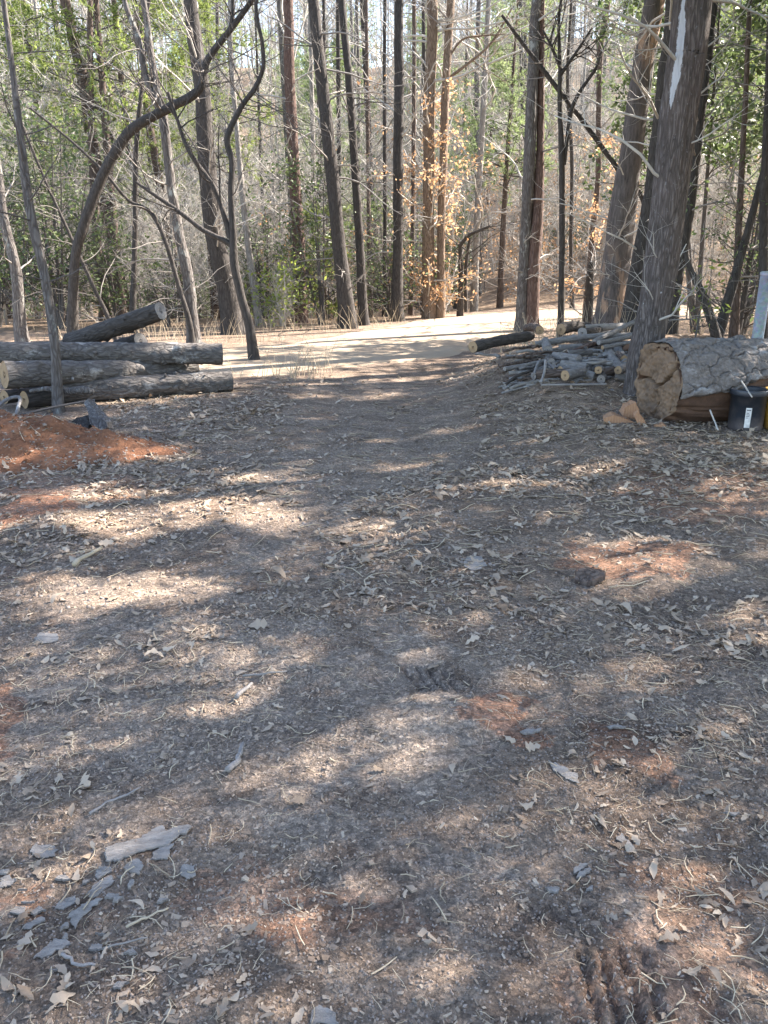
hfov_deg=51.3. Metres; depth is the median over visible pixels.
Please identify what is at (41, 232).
evergreen shrub
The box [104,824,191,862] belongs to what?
bark flake
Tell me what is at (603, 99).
sapling
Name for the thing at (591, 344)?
branch pole
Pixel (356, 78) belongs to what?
pine tree
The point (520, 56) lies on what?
bare tree
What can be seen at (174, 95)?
sapling
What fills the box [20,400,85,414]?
fallen branch
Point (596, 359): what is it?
brush stick
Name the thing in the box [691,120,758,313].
sapling
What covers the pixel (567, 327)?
cut log
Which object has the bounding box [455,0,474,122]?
bare tree
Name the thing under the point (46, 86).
sapling
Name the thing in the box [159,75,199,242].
pine tree
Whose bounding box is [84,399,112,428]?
wood chunk
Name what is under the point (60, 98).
bare tree
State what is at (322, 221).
sapling
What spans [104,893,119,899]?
bark scrap
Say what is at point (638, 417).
split wood
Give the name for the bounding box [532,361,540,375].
branch pole
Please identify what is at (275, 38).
bare tree
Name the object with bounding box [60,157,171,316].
sapling
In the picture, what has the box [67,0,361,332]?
tree
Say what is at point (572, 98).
sapling
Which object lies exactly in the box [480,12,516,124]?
pine tree
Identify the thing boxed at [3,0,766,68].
sky
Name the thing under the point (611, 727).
bark scrap
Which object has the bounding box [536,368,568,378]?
billet
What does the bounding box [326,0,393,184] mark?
bare tree
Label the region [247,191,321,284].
sapling
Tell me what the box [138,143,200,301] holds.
sapling
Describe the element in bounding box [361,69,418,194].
sapling
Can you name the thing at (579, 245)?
sapling
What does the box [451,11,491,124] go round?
pine tree
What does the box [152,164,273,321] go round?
sapling
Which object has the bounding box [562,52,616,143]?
sapling
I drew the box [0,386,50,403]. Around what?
pine log
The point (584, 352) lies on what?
billet
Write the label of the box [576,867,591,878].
bark scrap
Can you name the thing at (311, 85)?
tree
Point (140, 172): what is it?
pine tree
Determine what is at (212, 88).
bare tree
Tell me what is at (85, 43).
bare tree
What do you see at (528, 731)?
bark scrap
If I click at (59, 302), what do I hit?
evergreen shrub
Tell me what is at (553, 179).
beech sapling
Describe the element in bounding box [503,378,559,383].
brush stick
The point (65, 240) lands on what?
sapling
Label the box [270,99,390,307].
sapling
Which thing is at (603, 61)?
bare tree
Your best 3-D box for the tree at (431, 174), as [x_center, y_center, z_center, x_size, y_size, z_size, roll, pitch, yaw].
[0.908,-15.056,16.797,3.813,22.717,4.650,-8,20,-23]
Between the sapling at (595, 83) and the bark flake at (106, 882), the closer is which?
the bark flake at (106, 882)
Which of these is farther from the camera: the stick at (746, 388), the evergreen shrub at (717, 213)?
the evergreen shrub at (717, 213)
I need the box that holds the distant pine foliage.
[38,0,766,111]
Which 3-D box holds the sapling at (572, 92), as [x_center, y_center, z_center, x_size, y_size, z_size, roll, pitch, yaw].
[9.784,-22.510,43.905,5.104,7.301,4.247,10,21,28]
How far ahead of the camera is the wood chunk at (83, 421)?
7.20 m
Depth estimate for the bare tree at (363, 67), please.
26.90 m
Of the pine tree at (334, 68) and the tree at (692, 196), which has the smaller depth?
the tree at (692, 196)
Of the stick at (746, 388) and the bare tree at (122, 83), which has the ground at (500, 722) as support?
the bare tree at (122, 83)
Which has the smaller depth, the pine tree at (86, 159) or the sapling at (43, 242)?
the sapling at (43, 242)
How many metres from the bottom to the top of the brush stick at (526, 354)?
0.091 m
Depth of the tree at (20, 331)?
13.36 m
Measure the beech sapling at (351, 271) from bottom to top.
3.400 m
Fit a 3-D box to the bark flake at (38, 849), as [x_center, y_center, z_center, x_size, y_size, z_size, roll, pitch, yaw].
[-0.927,0.924,2.178,0.079,0.008,0.059,0,18,0]
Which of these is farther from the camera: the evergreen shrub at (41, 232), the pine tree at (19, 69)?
the pine tree at (19, 69)
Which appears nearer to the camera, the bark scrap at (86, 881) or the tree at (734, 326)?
the bark scrap at (86, 881)
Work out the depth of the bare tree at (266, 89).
35.44 m
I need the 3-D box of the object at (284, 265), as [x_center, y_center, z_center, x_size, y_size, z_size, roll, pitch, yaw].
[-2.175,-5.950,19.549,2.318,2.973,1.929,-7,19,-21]
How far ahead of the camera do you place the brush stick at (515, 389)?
8.63 m
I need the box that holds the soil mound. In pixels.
[0,409,192,474]
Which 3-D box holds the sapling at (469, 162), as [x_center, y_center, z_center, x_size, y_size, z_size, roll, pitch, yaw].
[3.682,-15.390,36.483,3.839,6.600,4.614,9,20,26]
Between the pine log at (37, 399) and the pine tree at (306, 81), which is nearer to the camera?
the pine log at (37, 399)
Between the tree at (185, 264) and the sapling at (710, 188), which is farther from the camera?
the sapling at (710, 188)
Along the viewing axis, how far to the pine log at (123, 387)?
8.85 m
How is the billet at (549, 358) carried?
on the ground at (500, 722)
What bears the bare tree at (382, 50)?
on the ground at (500, 722)
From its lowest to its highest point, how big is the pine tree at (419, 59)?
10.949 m
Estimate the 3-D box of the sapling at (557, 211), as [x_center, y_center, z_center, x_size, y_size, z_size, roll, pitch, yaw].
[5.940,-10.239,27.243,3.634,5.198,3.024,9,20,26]
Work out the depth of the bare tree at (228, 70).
36.91 m
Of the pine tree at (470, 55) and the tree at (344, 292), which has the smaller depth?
the tree at (344, 292)
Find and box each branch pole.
[503,339,598,370]
[504,369,533,386]
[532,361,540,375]
[533,332,631,346]
[539,359,546,383]
[541,383,606,385]
[564,341,596,352]
[592,319,634,341]
[596,334,631,344]
[601,340,629,349]
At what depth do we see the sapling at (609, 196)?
25.58 m
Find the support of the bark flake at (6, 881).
on the ground at (500, 722)
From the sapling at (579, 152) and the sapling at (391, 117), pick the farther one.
the sapling at (391, 117)
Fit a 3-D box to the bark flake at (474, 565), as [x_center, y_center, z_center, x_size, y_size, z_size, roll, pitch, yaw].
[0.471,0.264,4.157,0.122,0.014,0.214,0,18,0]
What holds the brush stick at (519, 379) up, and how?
on the ground at (500, 722)
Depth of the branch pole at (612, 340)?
9.67 m
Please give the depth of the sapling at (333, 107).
33.11 m
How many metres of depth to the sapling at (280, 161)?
36.71 m
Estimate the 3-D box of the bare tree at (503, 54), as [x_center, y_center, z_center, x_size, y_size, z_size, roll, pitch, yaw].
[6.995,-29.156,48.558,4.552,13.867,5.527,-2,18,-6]
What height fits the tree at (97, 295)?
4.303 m
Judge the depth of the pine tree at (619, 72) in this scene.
30.23 m
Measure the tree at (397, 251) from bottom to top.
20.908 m
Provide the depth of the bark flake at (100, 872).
2.10 m
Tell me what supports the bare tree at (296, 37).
on the ground at (500, 722)
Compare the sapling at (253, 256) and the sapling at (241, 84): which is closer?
the sapling at (253, 256)
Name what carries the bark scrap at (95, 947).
on the ground at (500, 722)
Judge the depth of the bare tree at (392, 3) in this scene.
51.41 m
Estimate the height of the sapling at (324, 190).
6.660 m
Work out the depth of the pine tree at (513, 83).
22.41 m
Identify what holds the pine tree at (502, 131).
on the ground at (500, 722)
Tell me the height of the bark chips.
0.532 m
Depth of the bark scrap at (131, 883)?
2.04 m
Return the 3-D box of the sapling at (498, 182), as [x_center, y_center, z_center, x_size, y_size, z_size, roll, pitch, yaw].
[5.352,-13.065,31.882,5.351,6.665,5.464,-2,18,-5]
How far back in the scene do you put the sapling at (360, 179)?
26.28 m
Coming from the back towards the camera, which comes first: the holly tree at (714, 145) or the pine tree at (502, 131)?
the pine tree at (502, 131)
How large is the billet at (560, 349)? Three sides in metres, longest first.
0.339 x 0.075 x 0.072 m
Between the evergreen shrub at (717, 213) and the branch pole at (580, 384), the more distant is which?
the evergreen shrub at (717, 213)
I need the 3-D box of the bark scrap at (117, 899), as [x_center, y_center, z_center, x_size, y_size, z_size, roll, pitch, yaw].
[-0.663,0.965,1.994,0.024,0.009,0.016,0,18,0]
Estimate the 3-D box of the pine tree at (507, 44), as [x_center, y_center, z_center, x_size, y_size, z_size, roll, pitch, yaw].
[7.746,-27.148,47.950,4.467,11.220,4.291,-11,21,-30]
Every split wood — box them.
[603,411,633,423]
[619,400,639,418]
[633,410,645,424]
[654,422,668,426]
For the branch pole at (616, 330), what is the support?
on the billet at (590, 347)
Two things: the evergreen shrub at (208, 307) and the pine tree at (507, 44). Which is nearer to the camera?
the evergreen shrub at (208, 307)
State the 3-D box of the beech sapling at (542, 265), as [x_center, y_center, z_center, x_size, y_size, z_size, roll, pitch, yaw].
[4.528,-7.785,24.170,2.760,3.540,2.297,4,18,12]
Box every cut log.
[468,331,534,352]
[523,323,543,334]
[531,366,558,379]
[556,320,590,334]
[557,365,577,368]
[570,366,594,382]
[578,326,602,334]
[585,323,626,330]
[597,365,611,382]
[604,348,624,372]
[611,342,626,360]
[614,363,625,373]
[622,343,629,350]
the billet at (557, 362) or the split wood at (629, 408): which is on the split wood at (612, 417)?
the split wood at (629, 408)
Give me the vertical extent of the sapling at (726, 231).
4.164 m
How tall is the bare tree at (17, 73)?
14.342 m
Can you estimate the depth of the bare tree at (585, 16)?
53.87 m
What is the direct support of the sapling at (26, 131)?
on the ground at (500, 722)
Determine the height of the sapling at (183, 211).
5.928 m
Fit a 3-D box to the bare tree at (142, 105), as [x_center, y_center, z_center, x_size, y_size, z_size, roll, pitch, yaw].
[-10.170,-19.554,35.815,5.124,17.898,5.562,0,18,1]
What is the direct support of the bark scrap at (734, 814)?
on the ground at (500, 722)
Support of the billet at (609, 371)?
on the ground at (500, 722)
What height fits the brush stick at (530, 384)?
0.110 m
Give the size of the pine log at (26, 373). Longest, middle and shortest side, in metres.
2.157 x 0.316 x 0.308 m
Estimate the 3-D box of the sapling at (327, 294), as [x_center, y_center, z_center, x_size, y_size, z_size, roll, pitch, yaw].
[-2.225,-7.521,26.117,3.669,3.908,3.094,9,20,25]
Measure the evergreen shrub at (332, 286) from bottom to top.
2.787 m
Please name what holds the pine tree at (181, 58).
on the ground at (500, 722)
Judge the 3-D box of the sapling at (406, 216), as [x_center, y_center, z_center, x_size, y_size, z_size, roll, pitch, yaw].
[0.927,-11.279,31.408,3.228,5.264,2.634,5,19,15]
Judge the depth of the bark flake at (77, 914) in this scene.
1.96 m
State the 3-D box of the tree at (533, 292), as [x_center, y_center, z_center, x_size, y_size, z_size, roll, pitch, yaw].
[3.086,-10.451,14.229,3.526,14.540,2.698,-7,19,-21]
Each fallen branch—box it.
[0,395,21,414]
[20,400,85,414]
[29,386,94,394]
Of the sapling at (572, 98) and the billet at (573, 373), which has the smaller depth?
the billet at (573, 373)
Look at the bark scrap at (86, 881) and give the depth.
2.07 m
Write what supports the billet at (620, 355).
on the ground at (500, 722)
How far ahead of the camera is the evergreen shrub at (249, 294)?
20.48 m
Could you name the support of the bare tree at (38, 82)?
on the ground at (500, 722)
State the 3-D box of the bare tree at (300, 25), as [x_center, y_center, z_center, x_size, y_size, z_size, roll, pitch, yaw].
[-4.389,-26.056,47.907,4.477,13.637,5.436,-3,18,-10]
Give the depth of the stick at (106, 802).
2.35 m
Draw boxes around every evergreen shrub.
[0,78,146,328]
[0,88,83,311]
[0,148,95,324]
[0,157,50,326]
[32,170,157,317]
[107,237,215,326]
[141,195,224,317]
[150,247,209,317]
[160,239,239,317]
[204,239,313,316]
[223,185,315,318]
[253,135,374,324]
[286,233,379,317]
[303,197,354,320]
[325,177,421,307]
[335,201,457,316]
[380,252,463,314]
[411,212,488,305]
[416,187,491,308]
[435,185,473,267]
[517,176,587,256]
[541,194,600,280]
[565,195,608,253]
[695,169,734,246]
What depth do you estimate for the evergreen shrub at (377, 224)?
24.60 m
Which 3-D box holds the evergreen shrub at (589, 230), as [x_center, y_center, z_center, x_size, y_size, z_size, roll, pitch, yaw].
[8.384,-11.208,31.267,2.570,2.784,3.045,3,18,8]
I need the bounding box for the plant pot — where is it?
[727,386,767,431]
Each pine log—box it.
[0,341,222,366]
[0,359,198,388]
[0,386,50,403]
[20,390,51,408]
[62,302,166,341]
[63,370,233,403]
[113,333,147,342]
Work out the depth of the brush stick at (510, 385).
8.81 m
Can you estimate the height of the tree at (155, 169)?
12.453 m
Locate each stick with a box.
[60,952,95,966]
[72,546,102,566]
[89,786,140,814]
[103,936,147,949]
[126,907,168,927]
[225,742,244,772]
[234,682,252,698]
[243,670,286,676]
[475,352,500,357]
[498,383,525,388]
[499,352,563,367]
[501,385,529,393]
[502,351,557,358]
[502,366,547,389]
[503,345,531,352]
[503,377,531,381]
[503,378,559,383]
[506,373,529,378]
[509,370,611,378]
[509,379,535,389]
[515,350,545,358]
[516,347,557,353]
[518,364,534,369]
[526,379,591,385]
[557,359,606,365]
[581,358,613,361]
[600,361,626,365]
[709,410,718,430]
[741,380,752,397]
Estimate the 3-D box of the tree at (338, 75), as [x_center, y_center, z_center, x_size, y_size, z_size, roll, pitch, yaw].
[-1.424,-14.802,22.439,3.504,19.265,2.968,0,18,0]
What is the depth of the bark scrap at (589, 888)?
2.05 m
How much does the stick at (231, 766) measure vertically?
0.023 m
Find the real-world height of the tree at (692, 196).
15.428 m
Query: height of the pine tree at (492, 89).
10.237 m
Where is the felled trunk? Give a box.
[634,335,767,422]
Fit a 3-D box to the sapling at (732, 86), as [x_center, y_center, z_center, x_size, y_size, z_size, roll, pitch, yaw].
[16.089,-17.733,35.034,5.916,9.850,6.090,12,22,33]
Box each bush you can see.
[244,252,326,327]
[671,111,767,334]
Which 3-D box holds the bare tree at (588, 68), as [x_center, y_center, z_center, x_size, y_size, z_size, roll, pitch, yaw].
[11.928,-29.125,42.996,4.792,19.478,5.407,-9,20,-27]
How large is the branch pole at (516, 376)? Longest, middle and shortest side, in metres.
0.512 x 0.064 x 0.048 m
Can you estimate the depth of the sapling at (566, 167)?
24.36 m
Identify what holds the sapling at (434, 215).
on the ground at (500, 722)
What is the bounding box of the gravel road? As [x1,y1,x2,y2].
[0,305,755,381]
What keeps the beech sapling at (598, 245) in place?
on the ground at (500, 722)
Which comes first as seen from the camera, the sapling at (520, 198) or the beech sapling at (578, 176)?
the sapling at (520, 198)
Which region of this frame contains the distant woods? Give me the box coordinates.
[0,0,767,138]
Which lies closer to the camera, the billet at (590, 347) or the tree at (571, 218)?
the billet at (590, 347)
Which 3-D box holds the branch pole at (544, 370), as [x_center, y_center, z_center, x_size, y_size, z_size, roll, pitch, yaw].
[1.731,-1.523,8.663,0.048,0.040,0.587,5,35,14]
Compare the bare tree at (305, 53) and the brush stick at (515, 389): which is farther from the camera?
the bare tree at (305, 53)
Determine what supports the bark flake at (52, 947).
on the ground at (500, 722)
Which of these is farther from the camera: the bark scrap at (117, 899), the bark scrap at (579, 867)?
the bark scrap at (579, 867)
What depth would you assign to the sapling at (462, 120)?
42.76 m
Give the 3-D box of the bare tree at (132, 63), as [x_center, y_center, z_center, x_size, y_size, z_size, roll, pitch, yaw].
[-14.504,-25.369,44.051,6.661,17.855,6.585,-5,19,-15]
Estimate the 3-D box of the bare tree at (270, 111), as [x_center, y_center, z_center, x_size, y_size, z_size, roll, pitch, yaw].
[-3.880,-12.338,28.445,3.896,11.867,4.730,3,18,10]
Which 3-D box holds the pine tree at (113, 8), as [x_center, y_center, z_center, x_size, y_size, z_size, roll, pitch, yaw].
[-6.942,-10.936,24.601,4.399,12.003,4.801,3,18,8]
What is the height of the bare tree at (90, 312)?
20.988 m
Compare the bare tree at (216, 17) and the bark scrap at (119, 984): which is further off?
the bare tree at (216, 17)
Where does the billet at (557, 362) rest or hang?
on the ground at (500, 722)
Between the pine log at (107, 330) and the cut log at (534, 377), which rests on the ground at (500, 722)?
the cut log at (534, 377)
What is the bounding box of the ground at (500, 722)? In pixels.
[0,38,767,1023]
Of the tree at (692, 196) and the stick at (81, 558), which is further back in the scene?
the tree at (692, 196)
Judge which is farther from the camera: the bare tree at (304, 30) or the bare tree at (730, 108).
the bare tree at (304, 30)
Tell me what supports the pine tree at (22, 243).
on the ground at (500, 722)
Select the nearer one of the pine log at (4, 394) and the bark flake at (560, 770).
the bark flake at (560, 770)
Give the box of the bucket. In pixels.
[763,386,767,429]
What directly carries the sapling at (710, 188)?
on the ground at (500, 722)
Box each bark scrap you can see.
[0,869,9,874]
[21,900,34,903]
[30,906,45,915]
[55,874,69,880]
[60,922,68,931]
[82,878,91,884]
[88,943,102,950]
[95,932,105,935]
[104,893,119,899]
[113,896,123,902]
[113,981,129,989]
[123,948,137,954]
[127,879,134,889]
[157,898,168,903]
[520,728,535,734]
[545,886,559,893]
[573,863,587,874]
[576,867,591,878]
[586,885,592,890]
[607,724,625,729]
[723,811,739,816]
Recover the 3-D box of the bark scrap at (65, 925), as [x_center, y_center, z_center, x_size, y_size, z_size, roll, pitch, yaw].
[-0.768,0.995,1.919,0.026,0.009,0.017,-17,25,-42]
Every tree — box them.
[0,0,72,223]
[0,0,74,318]
[0,0,128,318]
[0,0,162,413]
[0,2,37,195]
[0,7,52,233]
[0,93,130,340]
[0,99,63,341]
[1,0,117,318]
[1,0,124,299]
[1,1,33,131]
[1,147,82,318]
[4,0,64,70]
[4,0,65,142]
[5,0,154,318]
[5,0,177,314]
[9,0,118,264]
[11,105,261,342]
[20,0,134,320]
[26,0,73,105]
[29,0,152,311]
[30,2,135,251]
[38,0,122,162]
[44,0,177,302]
[53,0,236,342]
[53,57,156,317]
[56,0,153,308]
[64,0,184,315]
[66,0,227,333]
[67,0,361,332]
[74,112,115,237]
[93,0,222,316]
[93,18,145,185]
[97,0,164,165]
[101,0,373,359]
[104,3,170,244]
[116,0,210,222]
[121,0,286,317]
[124,138,152,220]
[133,0,272,269]
[142,73,181,210]
[151,0,272,334]
[155,0,320,325]
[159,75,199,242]
[160,52,224,250]
[172,0,243,154]
[172,7,226,161]
[175,49,202,225]
[184,0,269,230]
[189,1,259,219]
[203,0,248,189]
[210,0,307,226]
[212,0,345,322]
[214,0,317,318]
[219,0,390,314]
[221,0,316,315]
[229,1,307,278]
[239,24,287,225]
[241,0,408,325]
[258,2,320,109]
[259,8,342,318]
[260,0,410,328]
[266,48,309,193]
[267,0,332,86]
[267,34,317,199]
[272,0,348,143]
[273,0,328,124]
[275,0,387,312]
[278,0,333,173]
[282,34,379,318]
[283,49,353,268]
[293,0,388,251]
[294,0,355,278]
[298,0,393,309]
[304,0,421,311]
[321,0,505,288]
[322,0,392,316]
[324,0,447,321]
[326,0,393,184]
[327,12,377,187]
[330,1,377,128]
[335,0,389,158]
[336,0,530,318]
[339,1,494,236]
[346,0,439,316]
[356,94,390,198]
[358,1,407,167]
[369,0,417,148]
[372,0,426,315]
[373,1,457,227]
[386,0,513,265]
[388,0,621,311]
[388,14,450,210]
[404,4,453,167]
[413,0,529,317]
[415,62,473,246]
[415,181,519,316]
[422,0,544,294]
[437,0,513,234]
[439,0,517,135]
[440,0,506,200]
[441,0,507,150]
[447,0,565,307]
[448,0,524,247]
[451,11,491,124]
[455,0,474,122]
[462,2,515,192]
[470,0,602,331]
[471,0,643,203]
[472,0,557,224]
[474,0,641,332]
[475,0,517,108]
[478,0,625,238]
[478,0,637,335]
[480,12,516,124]
[484,64,520,195]
[485,0,528,141]
[497,0,563,178]
[501,0,557,159]
[504,230,634,322]
[508,0,767,397]
[515,0,614,307]
[515,0,639,315]
[516,0,574,109]
[523,2,621,201]
[528,0,727,332]
[544,0,595,181]
[544,12,572,129]
[548,0,631,213]
[551,0,729,332]
[561,1,630,161]
[564,0,700,214]
[565,0,621,159]
[567,2,631,201]
[572,0,628,140]
[574,0,612,110]
[574,0,664,206]
[578,0,767,333]
[594,237,725,337]
[599,0,761,337]
[609,0,664,179]
[610,0,665,108]
[613,2,764,333]
[643,135,760,337]
[668,3,767,337]
[700,0,765,255]
[703,0,766,233]
[709,0,744,102]
[711,4,735,122]
[711,5,763,179]
[712,0,767,333]
[716,132,762,270]
[718,1,763,114]
[724,0,767,174]
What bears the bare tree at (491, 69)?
on the ground at (500, 722)
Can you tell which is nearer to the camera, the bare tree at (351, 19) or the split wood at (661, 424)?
the split wood at (661, 424)
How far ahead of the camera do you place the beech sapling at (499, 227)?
31.40 m
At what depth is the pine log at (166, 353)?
8.87 m
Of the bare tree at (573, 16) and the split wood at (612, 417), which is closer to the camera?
the split wood at (612, 417)
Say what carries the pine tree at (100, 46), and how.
on the ground at (500, 722)
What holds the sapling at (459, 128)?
on the ground at (500, 722)
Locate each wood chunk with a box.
[72,415,91,428]
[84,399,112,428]
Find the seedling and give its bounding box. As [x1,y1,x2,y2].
[670,254,733,337]
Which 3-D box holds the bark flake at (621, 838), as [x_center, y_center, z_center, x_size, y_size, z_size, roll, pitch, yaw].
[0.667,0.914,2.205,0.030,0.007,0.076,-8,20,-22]
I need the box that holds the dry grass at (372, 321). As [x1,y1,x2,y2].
[30,301,753,381]
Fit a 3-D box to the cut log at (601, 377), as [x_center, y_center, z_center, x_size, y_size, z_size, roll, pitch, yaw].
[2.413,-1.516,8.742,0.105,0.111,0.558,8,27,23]
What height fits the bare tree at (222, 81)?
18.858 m
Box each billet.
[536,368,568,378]
[541,337,552,350]
[544,354,554,365]
[551,352,581,360]
[551,357,568,364]
[558,344,582,347]
[558,346,587,351]
[560,360,588,367]
[561,366,587,380]
[566,349,592,355]
[574,367,596,378]
[577,342,604,349]
[594,365,603,373]
[597,366,614,375]
[614,373,624,380]
[615,351,626,360]
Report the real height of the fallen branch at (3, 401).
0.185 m
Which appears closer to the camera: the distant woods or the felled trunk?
the felled trunk
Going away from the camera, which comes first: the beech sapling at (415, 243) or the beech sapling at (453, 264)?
the beech sapling at (453, 264)
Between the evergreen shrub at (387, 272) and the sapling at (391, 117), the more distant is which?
the sapling at (391, 117)
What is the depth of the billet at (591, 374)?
8.59 m
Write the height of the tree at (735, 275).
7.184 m
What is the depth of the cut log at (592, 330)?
10.77 m
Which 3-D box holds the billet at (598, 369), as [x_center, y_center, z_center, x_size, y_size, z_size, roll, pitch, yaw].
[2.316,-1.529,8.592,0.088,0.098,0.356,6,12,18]
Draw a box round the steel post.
[751,271,767,338]
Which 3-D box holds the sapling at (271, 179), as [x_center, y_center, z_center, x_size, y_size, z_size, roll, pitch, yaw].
[-3.798,-10.162,28.271,5.654,8.088,4.705,-17,25,-42]
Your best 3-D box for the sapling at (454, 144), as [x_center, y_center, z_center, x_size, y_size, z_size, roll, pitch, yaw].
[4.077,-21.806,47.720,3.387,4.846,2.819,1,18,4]
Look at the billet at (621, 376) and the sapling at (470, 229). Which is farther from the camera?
the sapling at (470, 229)
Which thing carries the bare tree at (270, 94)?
on the ground at (500, 722)
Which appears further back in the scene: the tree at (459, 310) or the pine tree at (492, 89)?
the pine tree at (492, 89)
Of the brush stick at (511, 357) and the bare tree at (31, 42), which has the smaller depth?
the brush stick at (511, 357)
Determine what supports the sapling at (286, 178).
on the ground at (500, 722)
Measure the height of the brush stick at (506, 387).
0.247 m
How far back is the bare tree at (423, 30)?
23.62 m
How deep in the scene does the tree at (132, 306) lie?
15.36 m
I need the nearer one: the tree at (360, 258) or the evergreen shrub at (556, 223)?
the tree at (360, 258)
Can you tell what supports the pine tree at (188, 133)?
on the ground at (500, 722)
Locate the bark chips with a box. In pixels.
[0,387,767,1023]
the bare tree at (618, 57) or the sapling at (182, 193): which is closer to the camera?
the sapling at (182, 193)
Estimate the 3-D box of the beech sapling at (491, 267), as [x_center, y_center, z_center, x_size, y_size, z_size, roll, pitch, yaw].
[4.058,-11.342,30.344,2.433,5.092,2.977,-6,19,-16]
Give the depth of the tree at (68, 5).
18.71 m
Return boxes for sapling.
[0,0,116,324]
[0,1,112,306]
[0,61,156,305]
[0,75,129,318]
[0,81,58,224]
[0,118,64,239]
[0,141,109,318]
[1,59,61,153]
[1,166,101,322]
[3,152,89,318]
[9,146,152,317]
[10,224,45,318]
[27,159,209,318]
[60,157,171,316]
[66,177,159,303]
[69,0,273,322]
[77,98,202,313]
[77,154,181,305]
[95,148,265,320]
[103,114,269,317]
[109,53,198,219]
[118,122,270,315]
[118,205,209,307]
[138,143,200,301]
[141,175,222,284]
[141,190,224,303]
[147,22,313,296]
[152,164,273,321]
[155,138,276,265]
[155,201,244,317]
[161,72,287,315]
[184,141,272,238]
[186,128,343,318]
[189,205,289,313]
[190,35,278,197]
[201,96,351,317]
[202,129,284,280]
[221,103,264,187]
[237,110,322,317]
[238,177,351,312]
[240,119,325,300]
[242,90,346,263]
[244,53,323,196]
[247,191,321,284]
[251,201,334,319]
[256,63,419,317]
[257,150,388,287]
[258,121,389,319]
[262,226,327,318]
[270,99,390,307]
[271,49,389,256]
[274,94,407,312]
[275,130,391,317]
[279,229,354,318]
[295,93,388,217]
[304,173,408,311]
[316,218,379,316]
[322,123,497,306]
[334,32,468,262]
[334,110,393,235]
[360,110,404,214]
[360,119,456,297]
[361,61,422,189]
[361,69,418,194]
[362,80,488,274]
[362,138,418,249]
[363,85,435,214]
[363,161,422,243]
[375,98,422,218]
[376,95,459,270]
[377,154,437,276]
[391,127,519,293]
[403,170,422,255]
[403,201,435,269]
[405,134,503,312]
[406,173,462,262]
[417,67,473,192]
[421,3,607,284]
[434,170,517,278]
[435,94,513,225]
[435,95,473,172]
[438,112,472,182]
[449,189,519,291]
[452,100,578,257]
[456,116,522,275]
[458,142,519,273]
[464,108,606,291]
[465,58,567,237]
[473,155,519,267]
[486,164,518,244]
[490,195,579,301]
[491,136,611,268]
[499,4,578,138]
[505,57,638,294]
[511,91,646,302]
[512,132,600,283]
[513,96,605,203]
[514,115,576,208]
[515,98,650,275]
[515,144,607,287]
[523,34,595,162]
[544,84,617,224]
[545,150,578,205]
[548,42,611,176]
[549,0,616,152]
[550,2,632,200]
[553,38,622,177]
[555,123,755,307]
[556,144,590,206]
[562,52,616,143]
[566,20,647,189]
[575,94,740,262]
[577,108,649,209]
[578,147,619,258]
[579,147,645,257]
[580,204,608,276]
[581,58,632,214]
[584,42,656,171]
[586,145,644,208]
[605,157,732,278]
[633,156,755,318]
[640,73,757,256]
[642,104,757,276]
[648,135,739,260]
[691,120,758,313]
[692,140,749,250]
[692,168,730,246]
[693,159,760,312]
[702,22,764,184]
[710,6,766,213]
[711,167,755,282]
[716,71,762,223]
[719,63,763,221]
[733,101,760,242]
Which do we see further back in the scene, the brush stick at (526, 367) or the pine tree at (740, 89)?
the pine tree at (740, 89)
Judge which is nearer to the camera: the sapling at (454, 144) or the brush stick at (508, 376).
the brush stick at (508, 376)
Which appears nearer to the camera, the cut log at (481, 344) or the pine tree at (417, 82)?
the cut log at (481, 344)
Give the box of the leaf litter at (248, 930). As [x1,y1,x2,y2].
[0,332,767,1023]
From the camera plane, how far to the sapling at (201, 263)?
21.47 m
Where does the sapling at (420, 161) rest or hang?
on the ground at (500, 722)
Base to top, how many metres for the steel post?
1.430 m
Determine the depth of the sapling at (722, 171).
28.97 m
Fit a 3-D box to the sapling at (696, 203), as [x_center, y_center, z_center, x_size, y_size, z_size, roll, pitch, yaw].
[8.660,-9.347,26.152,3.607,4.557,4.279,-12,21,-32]
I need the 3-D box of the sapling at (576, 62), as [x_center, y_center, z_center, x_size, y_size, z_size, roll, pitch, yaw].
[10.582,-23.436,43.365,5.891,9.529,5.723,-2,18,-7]
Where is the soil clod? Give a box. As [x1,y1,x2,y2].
[574,567,605,586]
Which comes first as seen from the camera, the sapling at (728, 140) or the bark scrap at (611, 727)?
the bark scrap at (611, 727)
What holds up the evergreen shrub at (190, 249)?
on the ground at (500, 722)
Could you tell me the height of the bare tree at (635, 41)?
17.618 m
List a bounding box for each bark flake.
[0,874,16,887]
[9,906,25,914]
[22,916,45,929]
[30,843,57,858]
[33,938,71,958]
[34,632,58,643]
[55,896,75,909]
[69,898,102,928]
[85,875,114,897]
[95,866,111,879]
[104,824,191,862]
[123,858,143,874]
[142,825,166,837]
[152,843,173,859]
[180,864,195,879]
[310,1004,338,1023]
[464,556,486,570]
[548,760,578,782]
[616,833,634,847]
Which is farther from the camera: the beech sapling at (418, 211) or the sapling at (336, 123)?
the beech sapling at (418, 211)
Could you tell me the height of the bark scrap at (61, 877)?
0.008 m
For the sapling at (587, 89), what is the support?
on the ground at (500, 722)
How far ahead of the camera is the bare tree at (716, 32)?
48.18 m
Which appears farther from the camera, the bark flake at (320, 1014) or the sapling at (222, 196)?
the sapling at (222, 196)
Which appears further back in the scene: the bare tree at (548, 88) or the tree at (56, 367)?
the bare tree at (548, 88)
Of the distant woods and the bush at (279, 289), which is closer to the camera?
the bush at (279, 289)
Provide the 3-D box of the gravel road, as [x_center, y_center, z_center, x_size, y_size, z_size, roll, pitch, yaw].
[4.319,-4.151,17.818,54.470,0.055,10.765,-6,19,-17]

